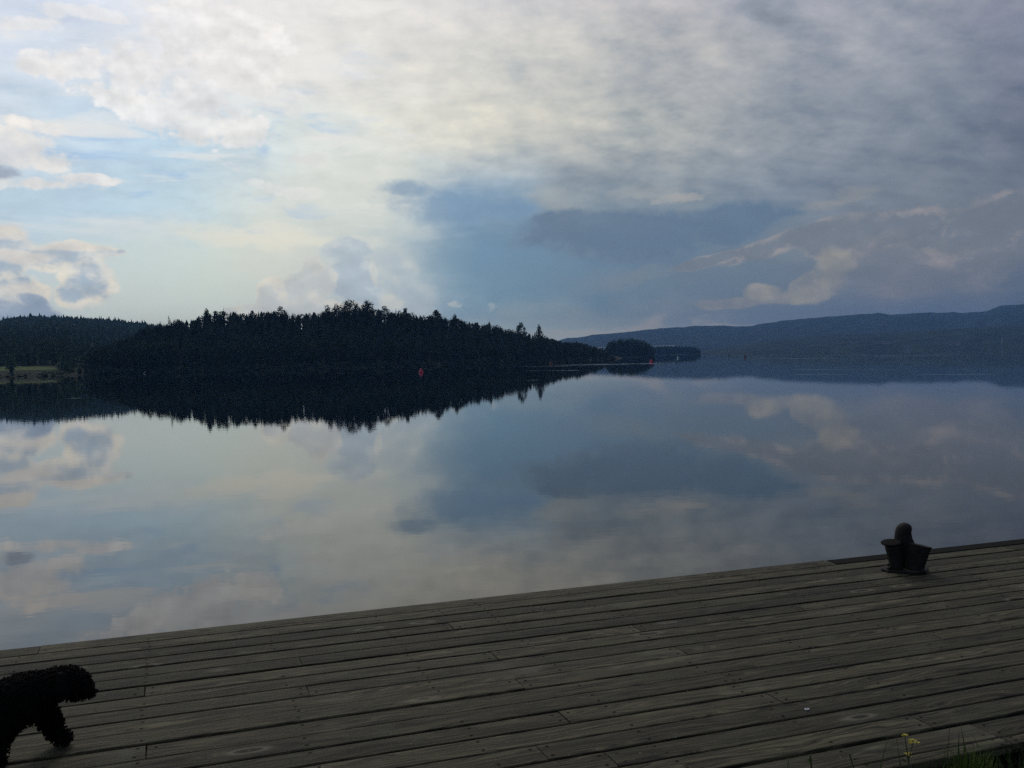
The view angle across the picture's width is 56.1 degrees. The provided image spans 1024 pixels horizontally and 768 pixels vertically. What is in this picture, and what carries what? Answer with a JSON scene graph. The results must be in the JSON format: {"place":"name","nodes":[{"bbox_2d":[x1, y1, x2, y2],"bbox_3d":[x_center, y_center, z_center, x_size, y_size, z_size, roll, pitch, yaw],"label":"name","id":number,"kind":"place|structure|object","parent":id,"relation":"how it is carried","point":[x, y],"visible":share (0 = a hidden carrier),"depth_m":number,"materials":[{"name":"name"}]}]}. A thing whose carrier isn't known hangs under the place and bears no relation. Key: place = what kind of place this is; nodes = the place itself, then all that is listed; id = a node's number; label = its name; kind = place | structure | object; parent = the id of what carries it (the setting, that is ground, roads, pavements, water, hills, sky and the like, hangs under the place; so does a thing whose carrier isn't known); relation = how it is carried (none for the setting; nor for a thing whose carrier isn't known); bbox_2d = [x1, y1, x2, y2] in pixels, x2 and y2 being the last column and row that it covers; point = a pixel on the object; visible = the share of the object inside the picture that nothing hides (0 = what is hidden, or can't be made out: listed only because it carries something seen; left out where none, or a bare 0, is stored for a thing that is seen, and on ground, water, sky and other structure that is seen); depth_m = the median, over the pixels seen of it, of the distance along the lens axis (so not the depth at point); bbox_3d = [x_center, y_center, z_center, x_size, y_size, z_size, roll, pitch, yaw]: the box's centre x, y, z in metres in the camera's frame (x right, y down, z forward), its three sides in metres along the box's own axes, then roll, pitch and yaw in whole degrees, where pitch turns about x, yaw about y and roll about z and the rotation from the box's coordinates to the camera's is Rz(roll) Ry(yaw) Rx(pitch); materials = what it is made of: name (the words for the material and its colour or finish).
{"place":"outdoors","nodes":[
{"label":"outdoors","id":0,"kind":"place"},
{"bbox_2d":[0,366,61,370],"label":"meadow","id":1,"kind":"structure","parent":0,"point":[16,368],"depth_m":486.58,"materials":[{"name":"green plant"}]},
{"bbox_2d":[0,321,131,376],"bbox_3d":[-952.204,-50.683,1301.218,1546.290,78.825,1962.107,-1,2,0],"label":"hill","id":2,"kind":"structure","parent":0,"point":[32,372],"depth_m":458.74,"materials":[{"name":"plant"}]},
{"bbox_2d":[0,322,148,376],"bbox_3d":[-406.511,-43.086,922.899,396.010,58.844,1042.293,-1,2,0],"label":"shore forest","id":3,"kind":"object","parent":2,"relation":"on","point":[24,348],"visible":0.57,"depth_m":594.99,"materials":[{"name":"green plant"}]},
{"bbox_2d":[0,313,161,342],"bbox_3d":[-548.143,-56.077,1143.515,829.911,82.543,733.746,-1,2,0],"label":"hill forest","id":4,"kind":"object","parent":2,"relation":"on","point":[30,320],"visible":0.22,"depth_m":1232.02,"materials":[{"name":"green plant"}]},
{"bbox_2d":[69,325,621,374],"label":"island ground","id":5,"kind":"structure","parent":0,"point":[324,363],"depth_m":542.82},
{"bbox_2d":[144,325,151,335],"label":"birch tree","id":6,"kind":"object","parent":5,"relation":"on","point":[147,327],"visible":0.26,"depth_m":540.40,"materials":[{"name":"green plant"}]},
{"bbox_2d":[150,327,159,337],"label":"pine tree","id":7,"kind":"object","parent":5,"relation":"on","point":[154,331],"visible":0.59,"depth_m":534.78,"materials":[{"name":"green plant"}]},
{"bbox_2d":[154,324,162,336],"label":"birch tree","id":8,"kind":"object","parent":5,"relation":"on","point":[160,328],"visible":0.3,"depth_m":544.13,"materials":[{"name":"green plant"}]},
{"bbox_2d":[164,324,170,338],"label":"birch tree","id":9,"kind":"object","parent":5,"relation":"on","point":[167,327],"visible":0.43,"depth_m":542.87,"materials":[{"name":"green plant"}]},
{"bbox_2d":[173,319,181,333],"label":"birch tree","id":10,"kind":"object","parent":5,"relation":"on","point":[177,322],"visible":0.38,"depth_m":547.22,"materials":[{"name":"green plant"}]},
{"bbox_2d":[189,323,193,342],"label":"spruce tree","id":11,"kind":"object","parent":5,"relation":"on","point":[191,332],"visible":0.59,"depth_m":547.40,"materials":[{"name":"green plant"}]},
{"bbox_2d":[190,320,196,333],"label":"pine tree","id":12,"kind":"object","parent":5,"relation":"on","point":[193,327],"visible":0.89,"depth_m":557.12,"materials":[{"name":"green plant"}]},
{"bbox_2d":[197,315,205,334],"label":"birch tree","id":13,"kind":"object","parent":5,"relation":"on","point":[202,326],"visible":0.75,"depth_m":554.22,"materials":[{"name":"green plant"}]},
{"bbox_2d":[203,308,211,321],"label":"birch tree","id":14,"kind":"object","parent":5,"relation":"on","point":[207,312],"visible":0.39,"depth_m":560.42,"materials":[{"name":"green plant"}]},
{"bbox_2d":[220,311,229,325],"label":"pine tree","id":15,"kind":"object","parent":5,"relation":"on","point":[224,315],"visible":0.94,"depth_m":565.67,"materials":[{"name":"green plant"}]},
{"bbox_2d":[249,310,255,324],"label":"birch tree","id":16,"kind":"object","parent":5,"relation":"on","point":[251,315],"visible":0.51,"depth_m":580.27,"materials":[{"name":"green plant"}]},
{"bbox_2d":[257,312,270,327],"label":"pine tree","id":17,"kind":"object","parent":5,"relation":"on","point":[264,319],"visible":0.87,"depth_m":564.27,"materials":[{"name":"green plant"}]},
{"bbox_2d":[275,313,284,324],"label":"pine tree","id":18,"kind":"object","parent":5,"relation":"on","point":[280,315],"visible":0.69,"depth_m":569.05,"materials":[{"name":"green plant"}]},
{"bbox_2d":[276,306,285,318],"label":"pine tree","id":19,"kind":"object","parent":5,"relation":"on","point":[279,309],"visible":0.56,"depth_m":577.55,"materials":[{"name":"green plant"}]},
{"bbox_2d":[298,314,302,328],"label":"pine tree","id":20,"kind":"object","parent":5,"relation":"on","point":[301,320],"visible":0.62,"depth_m":580.67,"materials":[{"name":"green plant"}]},
{"bbox_2d":[323,312,330,324],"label":"birch tree","id":21,"kind":"object","parent":5,"relation":"on","point":[327,318],"visible":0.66,"depth_m":582.23,"materials":[{"name":"green plant"}]},
{"bbox_2d":[324,306,331,320],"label":"birch tree","id":22,"kind":"object","parent":5,"relation":"on","point":[328,308],"visible":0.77,"depth_m":585.54,"materials":[{"name":"green plant"}]},
{"bbox_2d":[331,304,340,323],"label":"birch tree","id":23,"kind":"object","parent":5,"relation":"on","point":[334,308],"visible":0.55,"depth_m":586.56,"materials":[{"name":"green plant"}]},
{"bbox_2d":[331,310,341,324],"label":"pine tree","id":24,"kind":"object","parent":5,"relation":"on","point":[335,317],"visible":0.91,"depth_m":572.62,"materials":[{"name":"green plant"}]},
{"bbox_2d":[338,308,346,320],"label":"pine tree","id":25,"kind":"object","parent":5,"relation":"on","point":[343,311],"visible":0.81,"depth_m":583.03,"materials":[{"name":"green plant"}]},
{"bbox_2d":[83,307,609,370],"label":"island forest","id":26,"kind":"object","parent":5,"relation":"on","point":[272,335],"visible":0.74,"depth_m":553.98,"materials":[{"name":"green plant"}]},
{"bbox_2d":[345,310,350,331],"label":"birch tree","id":27,"kind":"object","parent":5,"relation":"on","point":[347,318],"visible":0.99,"depth_m":580.38,"materials":[{"name":"green plant"}]},
{"bbox_2d":[340,299,358,319],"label":"birch tree","id":28,"kind":"object","parent":5,"relation":"on","point":[348,305],"visible":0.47,"depth_m":589.30,"materials":[{"name":"green plant"}]},
{"bbox_2d":[352,302,363,326],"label":"birch tree","id":29,"kind":"object","parent":5,"relation":"on","point":[357,315],"visible":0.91,"depth_m":578.59,"materials":[{"name":"green plant"}]},
{"bbox_2d":[359,308,367,320],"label":"pine tree","id":30,"kind":"object","parent":5,"relation":"on","point":[365,311],"visible":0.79,"depth_m":587.16,"materials":[{"name":"green plant"}]},
{"bbox_2d":[360,300,375,321],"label":"birch tree","id":31,"kind":"object","parent":5,"relation":"on","point":[367,304],"visible":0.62,"depth_m":597.98,"materials":[{"name":"green plant"}]},
{"bbox_2d":[367,307,375,325],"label":"birch tree","id":32,"kind":"object","parent":5,"relation":"on","point":[371,313],"visible":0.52,"depth_m":591.47,"materials":[{"name":"green plant"}]},
{"bbox_2d":[375,310,386,324],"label":"pine tree","id":33,"kind":"object","parent":5,"relation":"on","point":[380,315],"visible":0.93,"depth_m":587.93,"materials":[{"name":"green plant"}]},
{"bbox_2d":[382,306,389,318],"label":"pine tree","id":34,"kind":"object","parent":5,"relation":"on","point":[385,309],"visible":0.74,"depth_m":606.64,"materials":[{"name":"green plant"}]},
{"bbox_2d":[396,310,403,327],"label":"birch tree","id":35,"kind":"object","parent":5,"relation":"on","point":[397,315],"visible":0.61,"depth_m":601.83,"materials":[{"name":"green plant"}]},
{"bbox_2d":[397,312,410,327],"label":"pine tree","id":36,"kind":"object","parent":5,"relation":"on","point":[405,320],"visible":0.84,"depth_m":599.80,"materials":[{"name":"green plant"}]},
{"bbox_2d":[407,312,416,334],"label":"birch tree","id":37,"kind":"object","parent":5,"relation":"on","point":[411,318],"visible":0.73,"depth_m":604.26,"materials":[{"name":"green plant"}]},
{"bbox_2d":[414,317,421,333],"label":"birch tree","id":38,"kind":"object","parent":5,"relation":"on","point":[416,322],"visible":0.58,"depth_m":604.84,"materials":[{"name":"green plant"}]},
{"bbox_2d":[420,316,427,334],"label":"birch tree","id":39,"kind":"object","parent":5,"relation":"on","point":[423,321],"visible":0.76,"depth_m":610.21,"materials":[{"name":"green plant"}]},
{"bbox_2d":[427,315,438,336],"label":"birch tree","id":40,"kind":"object","parent":5,"relation":"on","point":[429,322],"visible":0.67,"depth_m":613.54,"materials":[{"name":"green plant"}]},
{"bbox_2d":[431,316,438,332],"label":"birch tree","id":41,"kind":"object","parent":5,"relation":"on","point":[435,320],"visible":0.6,"depth_m":613.19,"materials":[{"name":"green plant"}]},
{"bbox_2d":[431,310,442,325],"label":"birch tree","id":42,"kind":"object","parent":5,"relation":"on","point":[436,313],"visible":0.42,"depth_m":624.70,"materials":[{"name":"green plant"}]},
{"bbox_2d":[453,319,462,331],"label":"pine tree","id":43,"kind":"object","parent":5,"relation":"on","point":[458,321],"visible":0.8,"depth_m":632.55,"materials":[{"name":"green plant"}]},
{"bbox_2d":[473,322,480,332],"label":"pine tree","id":44,"kind":"object","parent":5,"relation":"on","point":[476,328],"visible":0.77,"depth_m":653.02,"materials":[{"name":"green plant"}]},
{"bbox_2d":[515,322,527,346],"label":"birch tree","id":45,"kind":"object","parent":5,"relation":"on","point":[519,327],"visible":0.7,"depth_m":644.85,"materials":[{"name":"green plant"}]},
{"bbox_2d":[535,324,543,355],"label":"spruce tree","id":46,"kind":"object","parent":5,"relation":"on","point":[538,336],"visible":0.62,"depth_m":656.17,"materials":[{"name":"green plant"}]},
{"bbox_2d":[563,342,568,353],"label":"pine tree","id":47,"kind":"object","parent":5,"relation":"on","point":[566,345],"visible":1,"depth_m":702.51,"materials":[{"name":"green plant"}]},
{"bbox_2d":[577,343,582,355],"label":"pine tree","id":48,"kind":"object","parent":5,"relation":"on","point":[579,345],"visible":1,"depth_m":731.58,"materials":[{"name":"green plant"}]},
{"bbox_2d":[590,346,597,357],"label":"birch tree","id":49,"kind":"object","parent":5,"relation":"on","point":[593,349],"visible":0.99,"depth_m":773.43,"materials":[{"name":"green plant"}]},
{"bbox_2d":[0,347,1023,649],"bbox_3d":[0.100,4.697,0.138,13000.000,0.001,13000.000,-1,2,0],"label":"lake water","id":50,"kind":"structure","parent":0,"point":[140,503],"depth_m":37.02,"materials":[{"name":"blue liquid"}]},
{"bbox_2d":[146,750,1023,767],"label":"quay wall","id":51,"kind":"structure","parent":50,"relation":"in","point":[1021,755],"depth_m":4.76,"materials":[{"name":"stone"}]},
{"bbox_2d":[597,345,674,348],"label":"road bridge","id":52,"kind":"structure","parent":50,"relation":"in","point":[651,346],"depth_m":2345.34,"materials":[{"name":"concrete"}]},
{"bbox_2d":[0,0,1023,340],"label":"sky","id":53,"kind":"structure","parent":0,"point":[568,168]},
{"bbox_2d":[654,353,697,354],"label":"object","id":54,"kind":"structure","parent":0,"point":[671,354],"depth_m":1943.31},
{"bbox_2d":[662,346,668,353],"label":"birch tree","id":55,"kind":"object","parent":54,"relation":"on","point":[664,349],"visible":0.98,"depth_m":1957.88,"materials":[{"name":"green plant"}]},
{"bbox_2d":[679,346,684,353],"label":"birch tree","id":56,"kind":"object","parent":54,"relation":"on","point":[682,351],"visible":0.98,"depth_m":1952.11,"materials":[{"name":"green plant"}]},
{"bbox_2d":[557,304,1023,350],"bbox_3d":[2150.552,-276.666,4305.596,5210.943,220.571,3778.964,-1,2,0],"label":"ridge","id":57,"kind":"structure","parent":0,"point":[702,338],"depth_m":4509.50,"materials":[{"name":"blue"}]},
{"bbox_2d":[701,325,1023,353],"bbox_3d":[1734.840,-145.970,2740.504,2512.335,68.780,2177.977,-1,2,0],"label":"ridge","id":58,"kind":"structure","parent":0,"point":[992,336],"depth_m":2644.89,"materials":[{"name":"blue"}]},
{"bbox_2d":[878,341,890,343],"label":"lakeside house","id":59,"kind":"structure","parent":58,"relation":"on","point":[884,342],"depth_m":2530.93,"materials":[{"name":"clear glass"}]},
{"bbox_2d":[947,726,949,765],"bbox_3d":[1.581,1.374,3.467,0.020,0.284,0.004,0,2,39],"label":"grass stalk","id":60,"kind":"object","parent":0,"point":[948,747],"depth_m":3.47,"materials":[{"name":"green plant"}]},
{"bbox_2d":[880,722,1023,767],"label":"bank grass","id":61,"kind":"structure","parent":0,"point":[1010,765],"depth_m":3.52,"materials":[{"name":"green plant"}]},
{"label":"islet ground","id":62,"kind":"structure","parent":0,"visible":0},
{"bbox_2d":[611,342,617,355],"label":"birch tree","id":63,"kind":"object","parent":62,"relation":"on","point":[613,345],"visible":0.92,"depth_m":1133.60,"materials":[{"name":"green plant"}]},
{"bbox_2d":[618,342,624,356],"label":"birch tree","id":64,"kind":"object","parent":62,"relation":"on","point":[621,351],"visible":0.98,"depth_m":1131.81,"materials":[{"name":"green plant"}]},
{"bbox_2d":[626,340,635,355],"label":"birch tree","id":65,"kind":"object","parent":62,"relation":"on","point":[629,346],"visible":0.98,"depth_m":1132.10,"materials":[{"name":"green plant"}]},
{"bbox_2d":[629,340,637,355],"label":"birch tree","id":66,"kind":"object","parent":62,"relation":"on","point":[631,354],"visible":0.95,"depth_m":1130.01,"materials":[{"name":"green plant"}]},
{"bbox_2d":[633,342,639,355],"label":"birch tree","id":67,"kind":"object","parent":62,"relation":"on","point":[635,352],"visible":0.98,"depth_m":1131.37,"materials":[{"name":"green plant"}]},
{"bbox_2d":[639,342,645,355],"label":"birch tree","id":68,"kind":"object","parent":62,"relation":"on","point":[642,347],"visible":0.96,"depth_m":1130.38,"materials":[{"name":"green plant"}]},
{"bbox_2d":[641,344,649,356],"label":"birch tree","id":69,"kind":"object","parent":62,"relation":"on","point":[646,347],"visible":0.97,"depth_m":1129.94,"materials":[{"name":"green plant"}]},
{"bbox_2d":[646,346,651,356],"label":"birch tree","id":70,"kind":"object","parent":62,"relation":"on","point":[648,353],"visible":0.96,"depth_m":1129.09,"materials":[{"name":"green plant"}]},
{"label":"grass bank","id":71,"kind":"structure","parent":0,"visible":0},
{"bbox_2d":[0,539,1023,767],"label":"wooden deck","id":72,"kind":"structure","parent":71,"relation":"on","point":[863,658],"depth_m":4.45,"materials":[{"name":"wood"}]},
{"bbox_2d":[0,664,98,767],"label":"dog","id":73,"kind":"object","parent":72,"relation":"on","point":[29,698],"visible":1,"depth_m":3.66},
{"bbox_2d":[881,522,931,574],"bbox_3d":[2.640,1.095,6.430,0.318,0.318,0.216,-1,2,22],"label":"mooring bollard","id":74,"kind":"object","parent":72,"relation":"on","point":[906,553],"visible":1,"depth_m":6.39,"materials":[{"name":"metal"}]},
{"bbox_2d":[806,755,811,767],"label":"weed","id":75,"kind":"object","parent":71,"relation":"on","point":[809,760],"visible":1,"depth_m":3.26,"materials":[{"name":"green plant"}]},
{"bbox_2d":[901,733,919,767],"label":"flowering weed","id":76,"kind":"object","parent":71,"relation":"on","point":[908,756],"visible":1,"depth_m":3.40,"materials":[{"name":"green plant"}]},
{"bbox_2d":[936,743,995,767],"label":"grass tuft","id":77,"kind":"object","parent":71,"relation":"on","point":[966,762],"visible":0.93,"depth_m":3.51,"materials":[{"name":"green plant"}]}
]}

